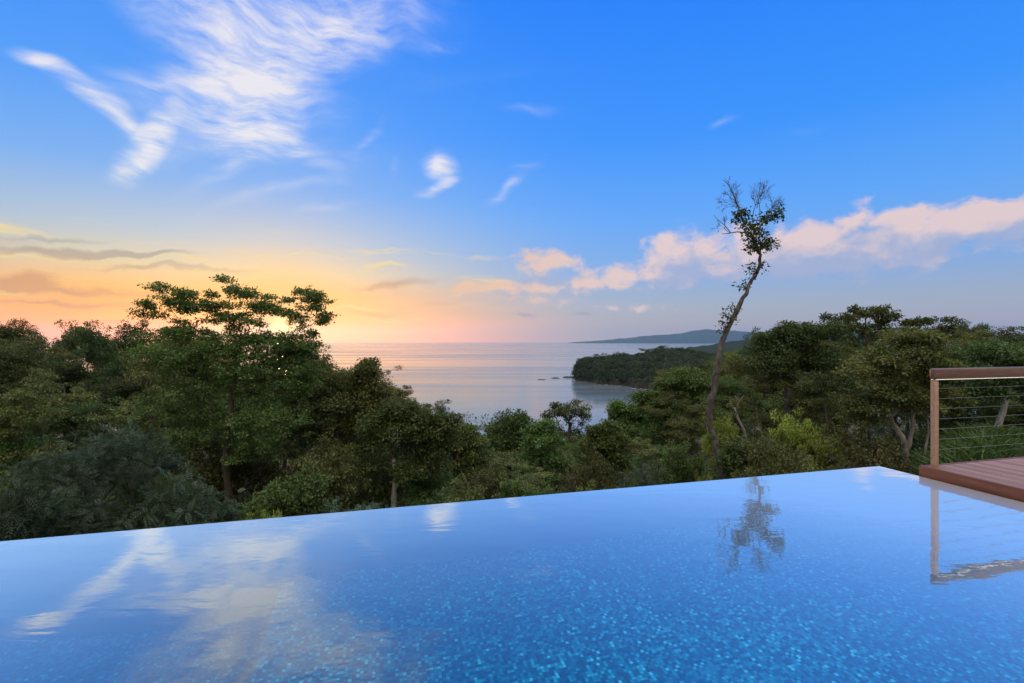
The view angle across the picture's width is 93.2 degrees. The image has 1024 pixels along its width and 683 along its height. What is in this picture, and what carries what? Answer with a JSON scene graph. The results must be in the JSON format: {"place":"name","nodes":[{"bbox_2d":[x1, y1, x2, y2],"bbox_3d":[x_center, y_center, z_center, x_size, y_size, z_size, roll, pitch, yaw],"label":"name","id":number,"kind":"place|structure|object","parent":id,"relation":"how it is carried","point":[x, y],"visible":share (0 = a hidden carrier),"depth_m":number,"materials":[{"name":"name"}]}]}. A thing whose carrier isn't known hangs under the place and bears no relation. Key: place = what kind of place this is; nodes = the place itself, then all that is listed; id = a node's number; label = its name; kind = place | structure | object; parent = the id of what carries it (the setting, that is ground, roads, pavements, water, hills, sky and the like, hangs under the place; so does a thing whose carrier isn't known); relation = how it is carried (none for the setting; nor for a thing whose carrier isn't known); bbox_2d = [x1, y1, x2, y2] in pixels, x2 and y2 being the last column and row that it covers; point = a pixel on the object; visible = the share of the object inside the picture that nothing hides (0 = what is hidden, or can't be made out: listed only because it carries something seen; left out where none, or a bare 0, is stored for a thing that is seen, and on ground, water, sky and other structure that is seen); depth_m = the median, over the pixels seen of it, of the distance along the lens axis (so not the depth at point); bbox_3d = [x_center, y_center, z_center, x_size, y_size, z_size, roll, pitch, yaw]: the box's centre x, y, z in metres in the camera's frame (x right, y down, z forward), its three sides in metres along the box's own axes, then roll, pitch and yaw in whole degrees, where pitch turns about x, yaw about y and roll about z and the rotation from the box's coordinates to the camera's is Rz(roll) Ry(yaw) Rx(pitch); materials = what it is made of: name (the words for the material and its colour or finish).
{"place":"outdoors","nodes":[
{"label":"outdoors","id":0,"kind":"place"},
{"bbox_2d":[0,0,1023,342],"label":"sky","id":1,"kind":"structure","parent":0,"point":[441,170],"materials":[{"name":"blue"}]},
{"bbox_2d":[21,417,1006,518],"bbox_3d":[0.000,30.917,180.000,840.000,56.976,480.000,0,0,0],"label":"ground","id":2,"kind":"structure","parent":0,"point":[694,455],"depth_m":44.46,"materials":[{"name":"green plant"}]},
{"bbox_2d":[0,317,39,344],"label":"tree","id":3,"kind":"object","parent":2,"relation":"on","point":[8,332],"visible":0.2,"depth_m":60.41,"materials":[{"name":"green plant"}]},
{"bbox_2d":[0,337,61,392],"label":"tree","id":4,"kind":"object","parent":2,"relation":"on","point":[48,349],"visible":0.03,"depth_m":42.03,"materials":[{"name":"green plant"}]},
{"bbox_2d":[0,343,72,441],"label":"tree","id":5,"kind":"object","parent":2,"relation":"on","point":[6,359],"visible":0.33,"depth_m":31.14,"materials":[{"name":"green plant"}]},
{"bbox_2d":[0,430,73,500],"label":"shrub","id":6,"kind":"object","parent":2,"relation":"on","point":[9,446],"visible":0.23,"depth_m":14.13,"materials":[{"name":"green plant"}]},
{"bbox_2d":[0,330,73,407],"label":"tree","id":7,"kind":"object","parent":2,"relation":"on","point":[38,340],"visible":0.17,"depth_m":35.94,"materials":[{"name":"green plant"}]},
{"bbox_2d":[0,466,82,540],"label":"shrub","id":8,"kind":"object","parent":2,"relation":"on","point":[20,522],"visible":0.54,"depth_m":8.37,"materials":[{"name":"green plant"}]},
{"bbox_2d":[0,367,100,488],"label":"tree","id":9,"kind":"object","parent":2,"relation":"on","point":[13,418],"visible":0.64,"depth_m":14.19,"materials":[{"name":"green plant"}]},
{"bbox_2d":[25,353,111,448],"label":"tree","id":10,"kind":"object","parent":2,"relation":"on","point":[67,370],"visible":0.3,"depth_m":30.97,"materials":[{"name":"green plant"}]},
{"bbox_2d":[22,444,115,500],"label":"shrub","id":11,"kind":"object","parent":2,"relation":"on","point":[73,453],"visible":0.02,"depth_m":14.96,"materials":[{"name":"green plant"}]},
{"bbox_2d":[2,470,139,535],"bbox_3d":[-9.638,4.188,10.213,2.827,2.695,3.064,0,0,23],"label":"shrub","id":12,"kind":"object","parent":2,"relation":"on","point":[64,500],"visible":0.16,"depth_m":10.45,"materials":[{"name":"green plant"}]},
{"bbox_2d":[14,395,133,463],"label":"tree","id":13,"kind":"object","parent":2,"relation":"on","point":[76,416],"visible":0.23,"depth_m":18.95,"materials":[{"name":"green plant"}]},
{"bbox_2d":[45,325,112,444],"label":"tree","id":14,"kind":"object","parent":2,"relation":"on","point":[68,341],"visible":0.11,"depth_m":47.98,"materials":[{"name":"green plant"}]},
{"bbox_2d":[0,421,177,540],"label":"shrub","id":15,"kind":"object","parent":2,"relation":"on","point":[110,523],"visible":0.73,"depth_m":9.33,"materials":[{"name":"green plant"}]},
{"bbox_2d":[45,319,132,448],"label":"tree","id":16,"kind":"object","parent":2,"relation":"on","point":[109,360],"visible":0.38,"depth_m":33.27,"materials":[{"name":"green plant"}]},
{"bbox_2d":[62,375,176,456],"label":"tree","id":17,"kind":"object","parent":2,"relation":"on","point":[119,388],"visible":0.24,"depth_m":25.40,"materials":[{"name":"green plant"}]},
{"bbox_2d":[92,319,158,430],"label":"tree","id":18,"kind":"object","parent":2,"relation":"on","point":[136,329],"visible":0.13,"depth_m":44.38,"materials":[{"name":"green plant"}]},
{"bbox_2d":[73,418,199,527],"bbox_3d":[-11.137,4.276,14.500,3.259,3.921,3.533,0,0,-31],"label":"shrub","id":19,"kind":"object","parent":2,"relation":"on","point":[164,465],"visible":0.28,"depth_m":14.50,"materials":[{"name":"green plant"}]},
{"bbox_2d":[87,462,202,529],"bbox_3d":[-7.880,4.077,10.455,2.338,2.954,2.406,0,0,-32],"label":"shrub","id":20,"kind":"object","parent":2,"relation":"on","point":[136,497],"visible":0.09,"depth_m":10.48,"materials":[{"name":"green plant"}]},
{"bbox_2d":[85,385,211,461],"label":"tree","id":21,"kind":"object","parent":2,"relation":"on","point":[124,417],"visible":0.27,"depth_m":19.10,"materials":[{"name":"green plant"}]},
{"bbox_2d":[110,345,192,415],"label":"tree","id":22,"kind":"object","parent":2,"relation":"on","point":[135,363],"visible":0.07,"depth_m":37.21,"materials":[{"name":"green plant"}]},
{"bbox_2d":[113,327,238,474],"bbox_3d":[-18.830,3.619,27.081,7.341,8.839,6.365,0,0,23],"label":"tree","id":23,"kind":"object","parent":2,"relation":"on","point":[141,375],"visible":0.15,"depth_m":25.60,"materials":[{"name":"green plant"}]},
{"bbox_2d":[128,461,249,528],"bbox_3d":[-6.566,4.054,10.057,2.335,3.014,2.531,0,0,-25],"label":"shrub","id":24,"kind":"object","parent":2,"relation":"on","point":[182,510],"visible":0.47,"depth_m":9.96,"materials":[{"name":"green plant"}]},
{"bbox_2d":[161,436,271,516],"bbox_3d":[-9.292,4.460,14.642,3.548,3.276,3.447,0,0,19],"label":"shrub","id":25,"kind":"object","parent":2,"relation":"on","point":[214,471],"visible":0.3,"depth_m":14.21,"materials":[{"name":"green plant"}]},
{"bbox_2d":[117,273,340,504],"bbox_3d":[-8.108,1.792,14.281,6.348,7.563,3.417,0,0,0],"label":"flat topped tree","id":26,"kind":"object","parent":2,"relation":"on","point":[288,348],"visible":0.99,"depth_m":13.87,"materials":[{"name":"green plant"}]},
{"bbox_2d":[188,398,274,491],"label":"tree","id":27,"kind":"object","parent":2,"relation":"on","point":[225,403],"visible":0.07,"depth_m":19.82,"materials":[{"name":"green plant"}]},
{"bbox_2d":[187,443,313,517],"bbox_3d":[-7.833,4.608,14.940,3.857,3.104,3.970,0,0,-44],"label":"shrub","id":28,"kind":"object","parent":2,"relation":"on","point":[263,476],"visible":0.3,"depth_m":15.05,"materials":[{"name":"green plant"}]},
{"bbox_2d":[207,460,334,522],"bbox_3d":[-5.704,4.469,11.571,2.664,2.725,3.292,0,0,10],"label":"shrub","id":29,"kind":"object","parent":2,"relation":"on","point":[296,498],"visible":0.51,"depth_m":11.95,"materials":[{"name":"green plant"}]},
{"bbox_2d":[206,336,336,471],"bbox_3d":[-11.035,3.862,23.259,7.584,8.261,4.839,0,0,-18],"label":"tree","id":30,"kind":"object","parent":2,"relation":"on","point":[314,356],"visible":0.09,"depth_m":23.31,"materials":[{"name":"green plant"}]},
{"bbox_2d":[238,396,317,470],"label":"tree","id":31,"kind":"object","parent":2,"relation":"on","point":[270,404],"visible":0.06,"depth_m":18.69,"materials":[{"name":"green plant"}]},
{"bbox_2d":[254,381,350,459],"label":"tree","id":32,"kind":"object","parent":2,"relation":"on","point":[309,451],"visible":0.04,"depth_m":25.43,"materials":[{"name":"green plant"}]},
{"bbox_2d":[242,431,382,519],"bbox_3d":[-5.672,4.413,14.091,3.755,3.640,3.648,0,0,17],"label":"shrub","id":33,"kind":"object","parent":2,"relation":"on","point":[338,472],"visible":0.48,"depth_m":13.84,"materials":[{"name":"green plant"}]},
{"bbox_2d":[264,356,398,494],"bbox_3d":[-5.923,3.237,15.870,4.325,5.512,2.951,0,0,0],"label":"slender tree","id":34,"kind":"object","parent":2,"relation":"on","point":[367,372],"visible":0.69,"depth_m":15.77,"materials":[{"name":"green plant"}]},
{"bbox_2d":[323,497,395,512],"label":"shrub","id":35,"kind":"object","parent":2,"relation":"on","point":[369,506],"visible":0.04,"depth_m":10.16,"materials":[{"name":"green plant"}]},
{"bbox_2d":[335,450,418,510],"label":"shrub","id":36,"kind":"object","parent":2,"relation":"on","point":[384,494],"visible":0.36,"depth_m":15.67,"materials":[{"name":"green plant"}]},
{"bbox_2d":[352,431,443,504],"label":"tree","id":37,"kind":"object","parent":2,"relation":"on","point":[410,454],"visible":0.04,"depth_m":19.93,"materials":[{"name":"green plant"}]},
{"bbox_2d":[383,385,421,408],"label":"tree","id":38,"kind":"object","parent":2,"relation":"on","point":[402,393],"visible":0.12,"depth_m":49.47,"materials":[{"name":"green plant"}]},
{"bbox_2d":[352,396,476,507],"bbox_3d":[-3.039,3.568,15.013,3.917,3.845,2.261,0,0,0],"label":"pale crooked tree","id":39,"kind":"object","parent":2,"relation":"on","point":[408,418],"visible":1,"depth_m":14.78,"materials":[{"name":"green plant"}]},
{"bbox_2d":[402,459,465,505],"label":"shrub","id":40,"kind":"object","parent":2,"relation":"on","point":[424,494],"visible":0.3,"depth_m":15.51,"materials":[{"name":"green plant"}]},
{"bbox_2d":[425,421,495,491],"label":"bushy gully tree","id":41,"kind":"object","parent":2,"relation":"on","point":[478,440],"visible":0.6,"depth_m":19.75,"materials":[{"name":"green plant"}]},
{"bbox_2d":[439,474,486,502],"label":"shrub","id":42,"kind":"object","parent":2,"relation":"on","point":[468,494],"visible":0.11,"depth_m":12.04,"materials":[{"name":"green plant"}]},
{"bbox_2d":[431,448,508,470],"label":"tree","id":43,"kind":"object","parent":2,"relation":"on","point":[484,458],"visible":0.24,"depth_m":20.19,"materials":[{"name":"green plant"}]},
{"bbox_2d":[450,451,521,490],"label":"tree","id":44,"kind":"object","parent":2,"relation":"on","point":[498,459],"visible":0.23,"depth_m":28.85,"materials":[{"name":"green plant"}]},
{"bbox_2d":[456,461,525,499],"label":"shrub","id":45,"kind":"object","parent":2,"relation":"on","point":[491,484],"visible":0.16,"depth_m":14.72,"materials":[{"name":"green plant"}]},
{"bbox_2d":[476,408,538,480],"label":"round dark tree","id":46,"kind":"object","parent":2,"relation":"on","point":[504,436],"visible":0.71,"depth_m":33.31,"materials":[{"name":"green plant"}]},
{"bbox_2d":[14,410,1023,536],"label":"undergrowth","id":47,"kind":"object","parent":2,"relation":"on","point":[923,434],"visible":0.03,"depth_m":25.02,"materials":[{"name":"green plant"}]},
{"bbox_2d":[492,461,554,498],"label":"tree","id":48,"kind":"object","parent":2,"relation":"on","point":[532,477],"visible":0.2,"depth_m":19.46,"materials":[{"name":"green plant"}]},
{"bbox_2d":[492,470,558,498],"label":"shrub","id":49,"kind":"object","parent":2,"relation":"on","point":[507,491],"visible":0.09,"depth_m":11.89,"materials":[{"name":"green plant"}]},
{"bbox_2d":[509,449,576,488],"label":"tree","id":50,"kind":"object","parent":2,"relation":"on","point":[553,484],"visible":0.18,"depth_m":26.52,"materials":[{"name":"green plant"}]},
{"bbox_2d":[515,417,574,489],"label":"tall gully tree","id":51,"kind":"object","parent":2,"relation":"on","point":[551,458],"visible":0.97,"depth_m":23.79,"materials":[{"name":"green plant"}]},
{"bbox_2d":[529,429,580,490],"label":"tree","id":52,"kind":"object","parent":2,"relation":"on","point":[567,447],"visible":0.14,"depth_m":35.45,"materials":[{"name":"green plant"}]},
{"bbox_2d":[539,398,593,484],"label":"umbrella tree","id":53,"kind":"object","parent":2,"relation":"on","point":[561,410],"visible":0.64,"depth_m":39.81,"materials":[{"name":"green plant"}]},
{"bbox_2d":[560,445,620,492],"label":"shrub","id":54,"kind":"object","parent":2,"relation":"on","point":[591,474],"visible":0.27,"depth_m":15.78,"materials":[{"name":"green plant"}]},
{"bbox_2d":[573,418,634,487],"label":"tufted tree","id":55,"kind":"object","parent":2,"relation":"on","point":[602,437],"visible":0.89,"depth_m":19.71,"materials":[{"name":"green plant"}]},
{"bbox_2d":[605,399,654,448],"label":"two lobed tree","id":56,"kind":"object","parent":2,"relation":"on","point":[631,417],"visible":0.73,"depth_m":33.55,"materials":[{"name":"green plant"}]},
{"bbox_2d":[596,437,666,488],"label":"tree","id":57,"kind":"object","parent":2,"relation":"on","point":[614,472],"visible":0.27,"depth_m":21.42,"materials":[{"name":"green plant"}]},
{"bbox_2d":[617,459,666,487],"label":"shrub","id":58,"kind":"object","parent":2,"relation":"on","point":[641,478],"visible":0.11,"depth_m":13.07,"materials":[{"name":"green plant"}]},
{"bbox_2d":[630,443,684,481],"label":"tree","id":59,"kind":"object","parent":2,"relation":"on","point":[659,454],"visible":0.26,"depth_m":22.81,"materials":[{"name":"green plant"}]},
{"bbox_2d":[623,365,710,441],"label":"spreading tree","id":60,"kind":"object","parent":2,"relation":"on","point":[686,380],"visible":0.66,"depth_m":29.39,"materials":[{"name":"green plant"}]},
{"bbox_2d":[639,414,698,447],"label":"tree","id":61,"kind":"object","parent":2,"relation":"on","point":[656,442],"visible":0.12,"depth_m":39.18,"materials":[{"name":"green plant"}]},
{"bbox_2d":[640,394,714,457],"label":"tree","id":62,"kind":"object","parent":2,"relation":"on","point":[693,412],"visible":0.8,"depth_m":27.11,"materials":[{"name":"green plant"}]},
{"bbox_2d":[647,438,707,484],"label":"shrub","id":63,"kind":"object","parent":2,"relation":"on","point":[679,465],"visible":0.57,"depth_m":16.62,"materials":[{"name":"green plant"}]},
{"bbox_2d":[698,411,739,478],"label":"shrub","id":64,"kind":"object","parent":2,"relation":"on","point":[706,447],"visible":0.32,"depth_m":20.63,"materials":[{"name":"green plant"}]},
{"bbox_2d":[698,373,764,443],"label":"tree","id":65,"kind":"object","parent":2,"relation":"on","point":[716,406],"visible":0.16,"depth_m":34.00,"materials":[{"name":"green plant"}]},
{"bbox_2d":[694,374,771,444],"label":"tree","id":66,"kind":"object","parent":2,"relation":"on","point":[732,387],"visible":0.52,"depth_m":28.35,"materials":[{"name":"green plant"}]},
{"bbox_2d":[712,352,773,428],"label":"tree","id":67,"kind":"object","parent":2,"relation":"on","point":[732,358],"visible":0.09,"depth_m":41.41,"materials":[{"name":"green plant"}]},
{"bbox_2d":[705,176,785,479],"bbox_3d":[9.267,-0.184,19.238,3.237,12.682,1.586,0,0,0],"label":"leaning tree","id":68,"kind":"object","parent":2,"relation":"on","point":[755,247],"visible":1,"depth_m":19.03,"materials":[{"name":"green plant"}]},
{"bbox_2d":[721,352,786,432],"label":"tree","id":69,"kind":"object","parent":2,"relation":"on","point":[740,373],"visible":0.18,"depth_m":39.75,"materials":[{"name":"green plant"}]},
{"bbox_2d":[706,431,823,479],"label":"shrub","id":70,"kind":"object","parent":2,"relation":"on","point":[732,458],"visible":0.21,"depth_m":14.89,"materials":[{"name":"green plant"}]},
{"bbox_2d":[730,427,823,477],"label":"shrub","id":71,"kind":"object","parent":2,"relation":"on","point":[784,464],"visible":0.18,"depth_m":11.62,"materials":[{"name":"green plant"}]},
{"bbox_2d":[726,372,862,454],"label":"tree","id":72,"kind":"object","parent":2,"relation":"on","point":[767,422],"visible":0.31,"depth_m":22.99,"materials":[{"name":"green plant"}]},
{"bbox_2d":[768,407,827,470],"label":"shrub","id":73,"kind":"object","parent":2,"relation":"on","point":[787,429],"visible":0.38,"depth_m":16.98,"materials":[{"name":"green plant"}]},
{"bbox_2d":[738,319,858,458],"bbox_3d":[12.974,2.414,22.111,5.112,6.869,2.905,0,0,0],"label":"broken limb tree","id":74,"kind":"object","parent":2,"relation":"on","point":[806,336],"visible":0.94,"depth_m":21.71,"materials":[{"name":"green plant"}]},
{"bbox_2d":[750,348,849,429],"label":"tree","id":75,"kind":"object","parent":2,"relation":"on","point":[772,403],"visible":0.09,"depth_m":30.30,"materials":[{"name":"green plant"}]},
{"bbox_2d":[772,368,854,470],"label":"tree","id":76,"kind":"object","parent":2,"relation":"on","point":[816,387],"visible":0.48,"depth_m":17.49,"materials":[{"name":"green plant"}]},
{"bbox_2d":[796,423,855,470],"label":"shrub","id":77,"kind":"object","parent":2,"relation":"on","point":[817,446],"visible":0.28,"depth_m":15.94,"materials":[{"name":"green plant"}]},
{"bbox_2d":[800,339,891,408],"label":"tree","id":78,"kind":"object","parent":2,"relation":"on","point":[845,351],"visible":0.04,"depth_m":36.03,"materials":[{"name":"green plant"}]},
{"bbox_2d":[815,341,890,454],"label":"tree","id":79,"kind":"object","parent":2,"relation":"on","point":[848,355],"visible":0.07,"depth_m":28.65,"materials":[{"name":"green plant"}]},
{"bbox_2d":[819,304,906,381],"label":"tree","id":80,"kind":"object","parent":2,"relation":"on","point":[881,317],"visible":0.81,"depth_m":35.74,"materials":[{"name":"green plant"}]},
{"bbox_2d":[835,323,903,437],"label":"tree","id":81,"kind":"object","parent":2,"relation":"on","point":[858,338],"visible":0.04,"depth_m":60.71,"materials":[{"name":"green plant"}]},
{"bbox_2d":[810,364,930,464],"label":"tree","id":82,"kind":"object","parent":2,"relation":"on","point":[887,429],"visible":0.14,"depth_m":22.54,"materials":[{"name":"green plant"}]},
{"bbox_2d":[824,420,918,475],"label":"shrub","id":83,"kind":"object","parent":2,"relation":"on","point":[854,453],"visible":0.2,"depth_m":11.94,"materials":[{"name":"green plant"}]},
{"bbox_2d":[832,325,978,470],"bbox_3d":[10.565,1.738,12.792,3.682,4.354,2.354,0,0,0],"label":"forked pale tree","id":84,"kind":"object","parent":2,"relation":"on","point":[889,360],"visible":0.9,"depth_m":12.76,"materials":[{"name":"green plant"}]},
{"bbox_2d":[892,315,965,410],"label":"skyline twiggy tree","id":85,"kind":"object","parent":2,"relation":"on","point":[930,321],"visible":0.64,"depth_m":35.67,"materials":[{"name":"green plant"}]},
{"bbox_2d":[888,357,995,443],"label":"tree","id":86,"kind":"object","parent":2,"relation":"on","point":[923,417],"visible":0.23,"depth_m":20.52,"materials":[{"name":"green plant"}]},
{"bbox_2d":[900,346,1010,422],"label":"tree","id":87,"kind":"object","parent":2,"relation":"on","point":[954,355],"visible":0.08,"depth_m":26.99,"materials":[{"name":"green plant"}]},
{"bbox_2d":[914,329,1001,415],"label":"tree","id":88,"kind":"object","parent":2,"relation":"on","point":[970,337],"visible":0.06,"depth_m":38.30,"materials":[{"name":"green plant"}]},
{"bbox_2d":[929,322,1007,361],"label":"tree","id":89,"kind":"object","parent":2,"relation":"on","point":[983,327],"visible":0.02,"depth_m":44.20,"materials":[{"name":"green plant"}]},
{"bbox_2d":[946,320,995,394],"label":"tree","id":90,"kind":"object","parent":2,"relation":"on","point":[966,326],"visible":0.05,"depth_m":60.77,"materials":[{"name":"green plant"}]},
{"bbox_2d":[919,456,1023,501],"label":"wooden deck","id":91,"kind":"structure","parent":2,"relation":"on","point":[1002,477],"depth_m":4.81,"materials":[{"name":"brown wood"}]},
{"bbox_2d":[930,367,1023,467],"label":"cable railing","id":92,"kind":"object","parent":91,"relation":"on","point":[937,375],"visible":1,"depth_m":5.07,"materials":[{"name":"brown wood"}]},
{"bbox_2d":[943,337,1023,426],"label":"pale trunk tree","id":93,"kind":"object","parent":2,"relation":"on","point":[993,354],"visible":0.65,"depth_m":16.65,"materials":[{"name":"green plant"}]},
{"bbox_2d":[952,326,1023,343],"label":"tree","id":94,"kind":"object","parent":2,"relation":"on","point":[1008,333],"visible":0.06,"depth_m":53.39,"materials":[{"name":"green plant"}]},
{"bbox_2d":[954,379,1023,425],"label":"tree","id":95,"kind":"object","parent":2,"relation":"on","point":[1010,410],"visible":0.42,"depth_m":19.51,"materials":[{"name":"green plant"}]},
{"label":"terrace","id":96,"kind":"structure","parent":2,"relation":"on","visible":0},
{"bbox_2d":[6,466,873,540],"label":"infinity pool","id":97,"kind":"structure","parent":96,"relation":"in","point":[406,506],"depth_m":4.13,"materials":[{"name":"blue"}]},
{"bbox_2d":[0,466,1023,682],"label":"pool water","id":98,"kind":"structure","parent":97,"relation":"in","point":[877,574],"depth_m":2.71,"materials":[{"name":"blue liquid"}]},
{"bbox_2d":[32,342,1002,448],"bbox_3d":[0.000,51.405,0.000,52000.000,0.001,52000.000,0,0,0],"label":"sea","id":99,"kind":"structure","parent":0,"point":[477,380],"depth_m":802.80,"materials":[{"name":"grey"}]},
{"bbox_2d":[574,350,744,391],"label":"headland","id":100,"kind":"structure","parent":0,"point":[648,384],"depth_m":568.19,"materials":[{"name":"plant"}]},
{"bbox_2d":[571,347,863,382],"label":"headland woods","id":101,"kind":"object","parent":100,"relation":"on","point":[605,373],"visible":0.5,"depth_m":591.14,"materials":[{"name":"green plant"}]},
{"bbox_2d":[685,339,862,352],"bbox_3d":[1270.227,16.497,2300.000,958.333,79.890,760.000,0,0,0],"label":"hill","id":102,"kind":"structure","parent":0,"point":[729,345],"depth_m":2183.78,"materials":[{"name":"green plant"}]},
{"bbox_2d":[570,329,1014,342],"bbox_3d":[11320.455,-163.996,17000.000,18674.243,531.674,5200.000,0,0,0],"label":"mountains","id":103,"kind":"structure","parent":0,"point":[704,336],"depth_m":15718.30,"materials":[{"name":"green plant"}]},
{"bbox_2d":[904,420,1023,475],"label":"grass","id":104,"kind":"structure","parent":0,"point":[960,442],"depth_m":10.23,"materials":[{"name":"green plant"}]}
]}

